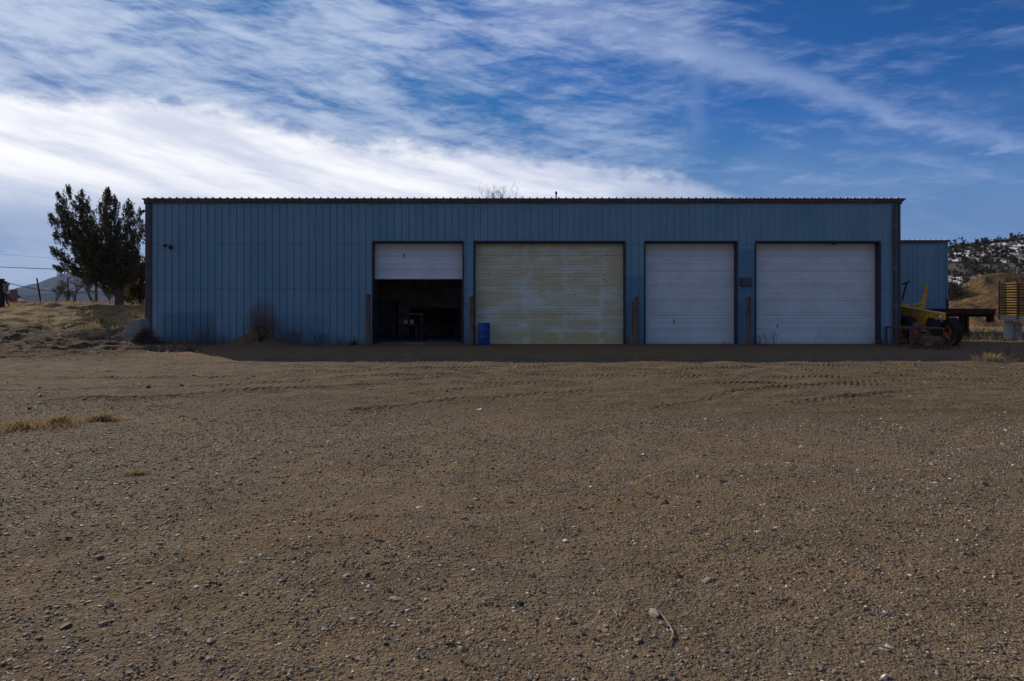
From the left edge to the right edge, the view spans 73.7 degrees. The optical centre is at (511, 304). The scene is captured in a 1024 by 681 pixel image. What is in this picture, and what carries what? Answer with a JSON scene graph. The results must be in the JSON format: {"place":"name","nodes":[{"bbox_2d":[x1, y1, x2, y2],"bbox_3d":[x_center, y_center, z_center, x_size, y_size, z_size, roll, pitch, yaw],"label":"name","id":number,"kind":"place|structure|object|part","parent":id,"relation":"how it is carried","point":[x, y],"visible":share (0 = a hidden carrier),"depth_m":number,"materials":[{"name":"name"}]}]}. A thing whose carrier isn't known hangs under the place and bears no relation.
{"place":"outdoors","nodes":[
{"label":"outdoors","id":0,"kind":"place"},
{"bbox_2d":[5,267,46,268],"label":"overhead cable","id":1,"kind":"object","parent":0,"point":[30,268],"visible":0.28,"depth_m":45.99,"materials":[{"name":"black paint"}]},
{"bbox_2d":[7,273,107,294],"bbox_3d":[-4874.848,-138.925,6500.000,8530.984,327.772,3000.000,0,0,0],"label":"mountain","id":2,"kind":"structure","parent":0,"point":[49,284],"depth_m":5914.36,"materials":[{"name":"grey stone"}]},
{"bbox_2d":[5,300,144,330],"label":"dry grass","id":3,"kind":"structure","parent":0,"point":[6,305],"depth_m":38.96,"materials":[{"name":"beige plant"}]},
{"bbox_2d":[19,290,144,302],"bbox_3d":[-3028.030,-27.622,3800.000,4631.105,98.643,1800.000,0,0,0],"label":"mountain range","id":4,"kind":"structure","parent":0,"point":[51,297],"depth_m":3465.62,"materials":[{"name":"stone"}]},
{"bbox_2d":[1,390,1021,441],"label":"stray stems","id":5,"kind":"object","parent":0,"point":[524,420],"visible":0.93,"depth_m":10.50,"materials":[{"name":"beige plant"}]},
{"bbox_2d":[0,302,1023,680],"bbox_3d":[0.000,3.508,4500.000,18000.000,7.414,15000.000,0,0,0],"label":"ground","id":6,"kind":"structure","parent":0,"point":[338,376],"depth_m":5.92,"materials":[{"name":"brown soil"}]},
{"bbox_2d":[0,279,9,306],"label":"service post","id":7,"kind":"object","parent":6,"relation":"on","point":[4,286],"visible":0.94,"depth_m":39.91,"materials":[{"name":"black paint"}]},
{"bbox_2d":[7,282,95,292],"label":"overhead cable","id":8,"kind":"object","parent":7,"relation":"attached to","point":[52,291],"visible":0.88,"depth_m":45.80,"materials":[{"name":"black paint"}]},
{"bbox_2d":[5,289,27,302],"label":"house","id":9,"kind":"structure","parent":6,"relation":"on","point":[14,296],"depth_m":100.09,"materials":[{"name":"beige paint"}]},
{"bbox_2d":[36,278,40,301],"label":"fence pole","id":10,"kind":"object","parent":6,"relation":"on","point":[38,288],"visible":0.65,"depth_m":46.96,"materials":[{"name":"grey metal"}]},
{"bbox_2d":[0,417,101,435],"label":"grass tuft","id":11,"kind":"object","parent":6,"relation":"on","point":[16,425],"visible":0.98,"depth_m":9.38,"materials":[{"name":"beige plant"}]},
{"bbox_2d":[52,282,66,301],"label":"bare tree","id":12,"kind":"object","parent":6,"relation":"on","point":[60,289],"visible":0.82,"depth_m":80.24,"materials":[{"name":"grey plant"}]},
{"bbox_2d":[37,413,87,427],"bbox_3d":[-6.479,1.643,9.795,0.743,0.202,0.641,0,0,12],"label":"grass tuft","id":13,"kind":"object","parent":6,"relation":"on","point":[62,418],"visible":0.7,"depth_m":9.71,"materials":[{"name":"beige plant"}]},
{"bbox_2d":[63,287,75,300],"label":"bare tree","id":14,"kind":"object","parent":6,"relation":"on","point":[66,295],"visible":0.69,"depth_m":83.95,"materials":[{"name":"brown plant"}]},
{"bbox_2d":[57,276,83,302],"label":"bare tree","id":15,"kind":"object","parent":6,"relation":"on","point":[65,286],"visible":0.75,"depth_m":77.89,"materials":[{"name":"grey plant"}]},
{"bbox_2d":[5,300,141,304],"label":"dry grass","id":16,"kind":"structure","parent":6,"relation":"on","point":[66,301],"depth_m":50.23,"materials":[{"name":"beige plant"}]},
{"bbox_2d":[80,278,93,301],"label":"bare tree","id":17,"kind":"object","parent":6,"relation":"on","point":[89,295],"visible":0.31,"depth_m":62.09,"materials":[{"name":"brown plant"}]},
{"bbox_2d":[64,326,123,341],"bbox_3d":[-16.961,1.311,28.196,3.442,1.008,2.281,0,0,0],"label":"brush pile","id":18,"kind":"object","parent":6,"relation":"on","point":[92,332],"visible":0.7,"depth_m":27.98,"materials":[{"name":"brown plant"}]},
{"bbox_2d":[47,184,144,304],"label":"evergreen tree","id":19,"kind":"object","parent":6,"relation":"on","point":[112,261],"visible":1,"depth_m":41.52,"materials":[{"name":"green plant"}]},
{"bbox_2d":[94,287,97,302],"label":"fence pole","id":20,"kind":"object","parent":6,"relation":"on","point":[96,294],"visible":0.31,"depth_m":51.92,"materials":[{"name":"wood"}]},
{"bbox_2d":[92,317,114,324],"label":"grass tuft","id":21,"kind":"object","parent":6,"relation":"on","point":[99,320],"visible":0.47,"depth_m":32.41,"materials":[{"name":"beige plant"}]},
{"bbox_2d":[76,411,132,422],"bbox_3d":[-6.097,1.662,10.131,0.887,0.152,0.440,0,0,0],"label":"grass tuft","id":22,"kind":"object","parent":6,"relation":"on","point":[104,417],"visible":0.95,"depth_m":10.09,"materials":[{"name":"beige plant"}]},
{"bbox_2d":[100,289,111,301],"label":"bare tree","id":23,"kind":"object","parent":6,"relation":"on","point":[107,296],"visible":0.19,"depth_m":79.71,"materials":[{"name":"brown plant"}]},
{"bbox_2d":[109,287,137,302],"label":"shrub","id":24,"kind":"object","parent":6,"relation":"on","point":[126,299],"visible":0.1,"depth_m":49.63,"materials":[{"name":"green plant"}]},
{"bbox_2d":[0,318,263,361],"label":"stray stems","id":25,"kind":"object","parent":6,"relation":"on","point":[117,348],"visible":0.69,"depth_m":24.51,"materials":[{"name":"beige plant"}]},
{"bbox_2d":[124,253,144,304],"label":"shrub","id":26,"kind":"object","parent":6,"relation":"on","point":[137,292],"visible":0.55,"depth_m":46.59,"materials":[{"name":"plant"}]},
{"bbox_2d":[121,318,149,340],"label":"boulder","id":27,"kind":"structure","parent":6,"relation":"on","point":[127,331],"depth_m":27.60,"materials":[{"name":"grey stone"}]},
{"bbox_2d":[127,310,144,322],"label":"grass tuft","id":28,"kind":"object","parent":6,"relation":"on","point":[138,316],"visible":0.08,"depth_m":31.29,"materials":[{"name":"beige plant"}]},
{"bbox_2d":[108,469,164,476],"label":"grass tuft","id":29,"kind":"object","parent":6,"relation":"on","point":[135,472],"visible":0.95,"depth_m":6.91,"materials":[{"name":"beige plant"}]},
{"bbox_2d":[129,325,163,344],"bbox_3d":[-14.581,1.289,27.301,1.602,1.262,1.545,0,0,0],"label":"brush pile","id":30,"kind":"object","parent":6,"relation":"on","point":[147,336],"visible":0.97,"depth_m":27.19,"materials":[{"name":"brown plant"}]},
{"bbox_2d":[127,339,202,351],"bbox_3d":[-12.528,1.613,24.604,3.205,0.796,1.763,0,0,0],"label":"brush pile","id":31,"kind":"object","parent":6,"relation":"on","point":[186,347],"visible":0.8,"depth_m":24.43,"materials":[{"name":"brown plant"}]},
{"bbox_2d":[154,413,202,417],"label":"grass tuft","id":32,"kind":"object","parent":6,"relation":"on","point":[182,415],"visible":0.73,"depth_m":10.41,"materials":[{"name":"beige plant"}]},
{"bbox_2d":[192,321,218,344],"bbox_3d":[-12.737,1.207,28.311,0.988,1.071,1.233,0,0,-37],"label":"dead weed","id":33,"kind":"object","parent":6,"relation":"on","point":[208,331],"visible":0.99,"depth_m":28.42,"materials":[{"name":"brown plant"}]},
{"bbox_2d":[206,331,225,343],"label":"dead weed","id":34,"kind":"object","parent":6,"relation":"on","point":[220,337],"visible":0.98,"depth_m":28.65,"materials":[{"name":"brown plant"}]},
{"bbox_2d":[239,308,266,339],"bbox_3d":[-10.675,0.747,28.227,1.046,1.500,1.181,0,0,0],"label":"dead weed","id":35,"kind":"object","parent":6,"relation":"on","point":[252,325],"visible":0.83,"depth_m":28.24,"materials":[{"name":"brown plant"}]},
{"bbox_2d":[247,301,275,341],"bbox_3d":[-10.331,0.720,28.022,1.533,1.689,1.308,0,0,19],"label":"dead weed","id":36,"kind":"object","parent":6,"relation":"on","point":[266,324],"visible":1,"depth_m":28.05,"materials":[{"name":"brown plant"}]},
{"bbox_2d":[246,331,278,342],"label":"green weed","id":37,"kind":"object","parent":6,"relation":"on","point":[261,339],"visible":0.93,"depth_m":28.02,"materials":[{"name":"plant"}]},
{"bbox_2d":[261,312,285,335],"bbox_3d":[-9.944,0.777,28.374,1.019,1.253,0.866,0,0,26],"label":"dead weed","id":38,"kind":"object","parent":6,"relation":"on","point":[272,324],"visible":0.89,"depth_m":28.32,"materials":[{"name":"brown plant"}]},
{"bbox_2d":[277,324,295,340],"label":"dead weed","id":39,"kind":"object","parent":6,"relation":"on","point":[288,331],"visible":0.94,"depth_m":28.47,"materials":[{"name":"brown plant"}]},
{"bbox_2d":[285,327,304,343],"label":"dead weed","id":40,"kind":"object","parent":6,"relation":"on","point":[296,335],"visible":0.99,"depth_m":28.74,"materials":[{"name":"brown plant"}]},
{"bbox_2d":[308,327,329,344],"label":"dead weed","id":41,"kind":"object","parent":6,"relation":"on","point":[318,336],"visible":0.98,"depth_m":28.54,"materials":[{"name":"brown plant"}]},
{"bbox_2d":[366,294,370,344],"bbox_3d":[-6.008,0.715,28.549,0.212,2.273,0.209,0,0,44],"label":"timber bollard","id":42,"kind":"object","parent":6,"relation":"on","point":[368,319],"visible":0.92,"depth_m":28.47,"materials":[{"name":"brown wood"}]},
{"bbox_2d":[469,297,474,344],"bbox_3d":[-1.684,0.763,28.550,0.221,2.173,0.218,0,0,45],"label":"timber bollard","id":43,"kind":"object","parent":6,"relation":"on","point":[471,322],"visible":0.91,"depth_m":28.46,"materials":[{"name":"brown wood"}]},
{"bbox_2d":[478,323,489,344],"bbox_3d":[-1.162,1.232,28.500,0.506,0.915,0.506,0,0,0],"label":"plastic drum","id":44,"kind":"object","parent":6,"relation":"on","point":[483,333],"visible":1,"depth_m":28.29,"materials":[{"name":"blue plastic"}]},
{"bbox_2d":[463,182,521,197],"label":"bare tree","id":45,"kind":"object","parent":6,"relation":"on","point":[498,192],"visible":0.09,"depth_m":60.62,"materials":[{"name":"grey plant"}]},
{"bbox_2d":[485,184,536,196],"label":"bare tree","id":46,"kind":"object","parent":6,"relation":"on","point":[499,192],"visible":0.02,"depth_m":64.71,"materials":[{"name":"grey plant"}]},
{"bbox_2d":[0,319,1022,680],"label":"scattered stones","id":47,"kind":"object","parent":6,"relation":"on","point":[654,613],"visible":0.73,"depth_m":6.34,"materials":[{"name":"grey stone"}]},
{"bbox_2d":[141,197,906,344],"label":"metal warehouse","id":48,"kind":"structure","parent":6,"relation":"on","point":[551,270],"depth_m":29.00,"materials":[{"name":"metal"}]},
{"bbox_2d":[377,300,397,335],"bbox_3d":[-6.584,0.710,36.188,1.000,1.900,0.625,0,0,0],"label":"storage cabinet","id":49,"kind":"object","parent":48,"relation":"on","point":[387,317],"visible":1,"depth_m":35.88,"materials":[{"name":"metal"}]},
{"bbox_3d":[-6.834,0.710,35.886,0.460,1.800,0.022,0,0,0],"label":"door","id":50,"kind":"part","parent":49,"relation":"part of","materials":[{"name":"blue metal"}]},
{"bbox_3d":[-6.334,0.710,35.886,0.460,1.800,0.022,0,0,0],"label":"door","id":51,"kind":"part","parent":49,"relation":"part of","materials":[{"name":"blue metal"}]},
{"bbox_2d":[398,324,418,340],"bbox_3d":[-4.709,1.276,31.150,0.870,0.768,0.600,0,0,0],"label":"workbench","id":52,"kind":"object","parent":48,"relation":"on","point":[400,331],"visible":0.98,"depth_m":31.37,"materials":[{"name":"brown metal"}]},
{"bbox_2d":[409,313,427,340],"bbox_3d":[-4.325,1.036,31.500,0.810,1.247,0.500,0,0,0],"label":"work stand","id":53,"kind":"object","parent":48,"relation":"on","point":[421,326],"visible":0.96,"depth_m":31.44,"materials":[{"name":"black metal"}]},
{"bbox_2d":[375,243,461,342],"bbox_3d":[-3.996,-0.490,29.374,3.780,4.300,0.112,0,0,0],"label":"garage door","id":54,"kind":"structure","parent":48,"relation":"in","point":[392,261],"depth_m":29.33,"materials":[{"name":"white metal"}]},
{"bbox_2d":[405,307,456,336],"bbox_3d":[-4.090,0.910,34.650,2.500,1.500,1.500,0,0,0],"label":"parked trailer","id":55,"kind":"object","parent":48,"relation":"on","point":[439,316],"visible":0.84,"depth_m":35.25,"materials":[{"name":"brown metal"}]},
{"bbox_2d":[476,244,622,343],"bbox_3d":[1.604,-0.425,29.351,6.336,4.370,0.058,0,0,0],"label":"garage door","id":56,"kind":"structure","parent":48,"relation":"in","point":[526,293],"depth_m":29.33,"materials":[{"name":"beige paint"}]},
{"bbox_2d":[646,244,733,343],"bbox_3d":[7.599,-0.405,29.326,3.862,4.410,0.108,0,0,0],"label":"garage door","id":57,"kind":"structure","parent":48,"relation":"in","point":[690,287],"depth_m":29.33,"materials":[{"name":"white metal"}]},
{"bbox_2d":[740,278,751,285],"bbox_3d":[9.919,-0.875,28.920,0.475,0.502,0.112,0,0,0],"label":"junction box","id":58,"kind":"object","parent":48,"relation":"attached to","point":[745,281],"visible":1,"depth_m":28.87,"materials":[{"name":"metal"}]},
{"bbox_2d":[756,244,874,343],"bbox_3d":[12.982,-0.405,29.326,5.221,4.410,0.108,0,0,0],"label":"garage door","id":59,"kind":"structure","parent":48,"relation":"in","point":[806,293],"depth_m":29.33,"materials":[{"name":"white metal"}]},
{"bbox_2d":[630,297,638,344],"bbox_3d":[5.119,0.748,28.552,0.371,2.149,0.212,0,0,0],"label":"timber bollard","id":60,"kind":"object","parent":6,"relation":"on","point":[634,324],"visible":0.93,"depth_m":28.51,"materials":[{"name":"brown wood"}]},
{"bbox_2d":[658,610,673,643],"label":"dry stem","id":61,"kind":"object","parent":6,"relation":"on","point":[669,625],"visible":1,"depth_m":3.61,"materials":[{"name":"beige plant"}]},
{"bbox_2d":[746,296,751,344],"bbox_3d":[9.893,0.757,28.550,0.222,2.187,0.223,0,0,45],"label":"timber bollard","id":62,"kind":"object","parent":6,"relation":"on","point":[748,320],"visible":0.92,"depth_m":28.46,"materials":[{"name":"brown wood"}]},
{"bbox_2d":[884,326,943,348],"bbox_3d":[15.965,1.322,27.021,1.386,0.881,2.322,0,0,7],"label":"steel rack","id":63,"kind":"object","parent":6,"relation":"on","point":[911,329],"visible":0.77,"depth_m":26.03,"materials":[{"name":"red metal"}]},
{"bbox_2d":[913,323,918,345],"bbox_3d":[16.818,1.288,28.400,0.250,1.058,0.200,0,0,0],"label":"pump post","id":64,"kind":"object","parent":6,"relation":"on","point":[915,331],"visible":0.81,"depth_m":28.35,"materials":[{"name":"red metal"}]},
{"bbox_2d":[903,338,936,348],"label":"dead weed","id":65,"kind":"object","parent":6,"relation":"on","point":[921,343],"visible":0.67,"depth_m":26.25,"materials":[{"name":"brown plant"}]},
{"bbox_2d":[901,239,950,333],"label":"metal shed","id":66,"kind":"structure","parent":6,"relation":"on","point":[924,262],"depth_m":39.70,"materials":[{"name":"blue metal"}]},
{"bbox_2d":[901,281,963,345],"bbox_3d":[18.093,0.341,30.951,2.029,2.804,5.926,0,0,0],"label":"road grader","id":67,"kind":"object","parent":6,"relation":"on","point":[952,327],"visible":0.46,"depth_m":29.25,"materials":[{"name":"yellow paint"}]},
{"bbox_2d":[914,335,955,349],"bbox_3d":[15.783,1.452,25.711,1.138,0.668,1.504,0,0,-24],"label":"dead weed","id":68,"kind":"object","parent":6,"relation":"on","point":[939,347],"visible":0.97,"depth_m":25.50,"materials":[{"name":"brown plant"}]},
{"bbox_2d":[933,339,961,349],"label":"dead weed","id":69,"kind":"object","parent":6,"relation":"on","point":[947,346],"visible":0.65,"depth_m":25.89,"materials":[{"name":"brown plant"}]},
{"bbox_2d":[946,299,948,308],"bbox_3d":[24.561,0.738,38.500,0.111,2.125,0.111,0,0,22],"label":"steel post","id":70,"kind":"object","parent":6,"relation":"on","point":[947,303],"visible":0.35,"depth_m":38.45,"materials":[{"name":"black metal"}]},
{"bbox_2d":[881,344,1023,356],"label":"stray stems","id":71,"kind":"object","parent":6,"relation":"on","point":[968,352],"visible":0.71,"depth_m":24.83,"materials":[{"name":"beige plant"}]},
{"bbox_2d":[922,309,995,335],"bbox_3d":[23.557,0.968,37.150,3.915,1.461,2.360,0,0,0],"label":"flatbed trailer","id":72,"kind":"object","parent":6,"relation":"on","point":[963,315],"visible":0.44,"depth_m":36.20,"materials":[{"name":"brown metal"}]},
{"bbox_2d":[922,325,1023,342],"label":"dry grass","id":73,"kind":"structure","parent":6,"relation":"on","point":[981,330],"depth_m":34.08,"materials":[{"name":"brown plant"}]},
{"bbox_2d":[949,272,1023,326],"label":"dirt mound","id":74,"kind":"object","parent":6,"relation":"on","point":[991,302],"visible":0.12,"depth_m":57.48,"materials":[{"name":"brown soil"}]},
{"bbox_2d":[948,279,968,299],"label":"bare shrub","id":75,"kind":"object","parent":74,"relation":"on","point":[954,290],"visible":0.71,"depth_m":59.15,"materials":[{"name":"brown plant"}]},
{"bbox_2d":[991,269,1021,276],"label":"bare shrub","id":76,"kind":"object","parent":74,"relation":"on","point":[1014,273],"visible":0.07,"depth_m":74.11,"materials":[{"name":"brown plant"}]},
{"bbox_2d":[994,263,1023,276],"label":"bare shrub","id":77,"kind":"object","parent":74,"relation":"on","point":[1000,266],"visible":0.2,"depth_m":72.44,"materials":[{"name":"grey plant"}]},
{"bbox_2d":[953,351,1019,361],"bbox_3d":[14.144,1.540,20.164,2.118,0.363,0.738,0,0,0],"label":"grass tuft","id":78,"kind":"object","parent":6,"relation":"on","point":[994,357],"visible":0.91,"depth_m":20.12,"materials":[{"name":"beige plant"}]},
{"bbox_2d":[974,344,1020,355],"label":"dead weed","id":79,"kind":"object","parent":6,"relation":"on","point":[1008,350],"visible":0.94,"depth_m":23.07,"materials":[{"name":"brown plant"}]},
{"bbox_2d":[1003,321,1013,338],"bbox_3d":[24.235,1.267,33.300,0.279,0.920,0.400,0,0,0],"label":"concrete block","id":80,"kind":"object","parent":6,"relation":"on","point":[1008,328],"depth_m":33.13,"materials":[{"name":"grey concrete"}]},
{"bbox_2d":[998,280,1023,319],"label":"slatted wagon","id":81,"kind":"object","parent":6,"relation":"on","point":[1012,300],"visible":1,"depth_m":32.76,"materials":[{"name":"yellow wood"}]},
{"bbox_2d":[1014,323,1021,338],"bbox_3d":[24.584,1.320,33.300,0.326,0.840,0.400,0,0,0],"label":"concrete block","id":82,"kind":"object","parent":6,"relation":"on","point":[1017,330],"depth_m":33.11,"materials":[{"name":"grey concrete"}]},
{"bbox_2d":[0,0,1023,289],"label":"sky","id":83,"kind":"structure","parent":0,"point":[921,102],"materials":[{"name":"blue"}]},
{"bbox_2d":[948,241,1023,284],"bbox_3d":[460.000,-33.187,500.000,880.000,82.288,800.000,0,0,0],"label":"hill","id":84,"kind":"structure","parent":0,"point":[952,264],"depth_m":317.31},
{"bbox_2d":[958,237,968,244],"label":"juniper tree","id":85,"kind":"object","parent":84,"relation":"on","point":[962,243],"visible":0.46,"depth_m":404.94,"materials":[{"name":"green plant"}]},
{"bbox_2d":[948,235,1023,285],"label":"hillside scrub","id":86,"kind":"object","parent":84,"relation":"on","point":[981,270],"visible":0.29,"depth_m":319.15,"materials":[{"name":"green plant"}]},
{"bbox_2d":[1009,233,1020,238],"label":"juniper tree","id":87,"kind":"object","parent":84,"relation":"on","point":[1014,235],"visible":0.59,"depth_m":405.17,"materials":[{"name":"green plant"}]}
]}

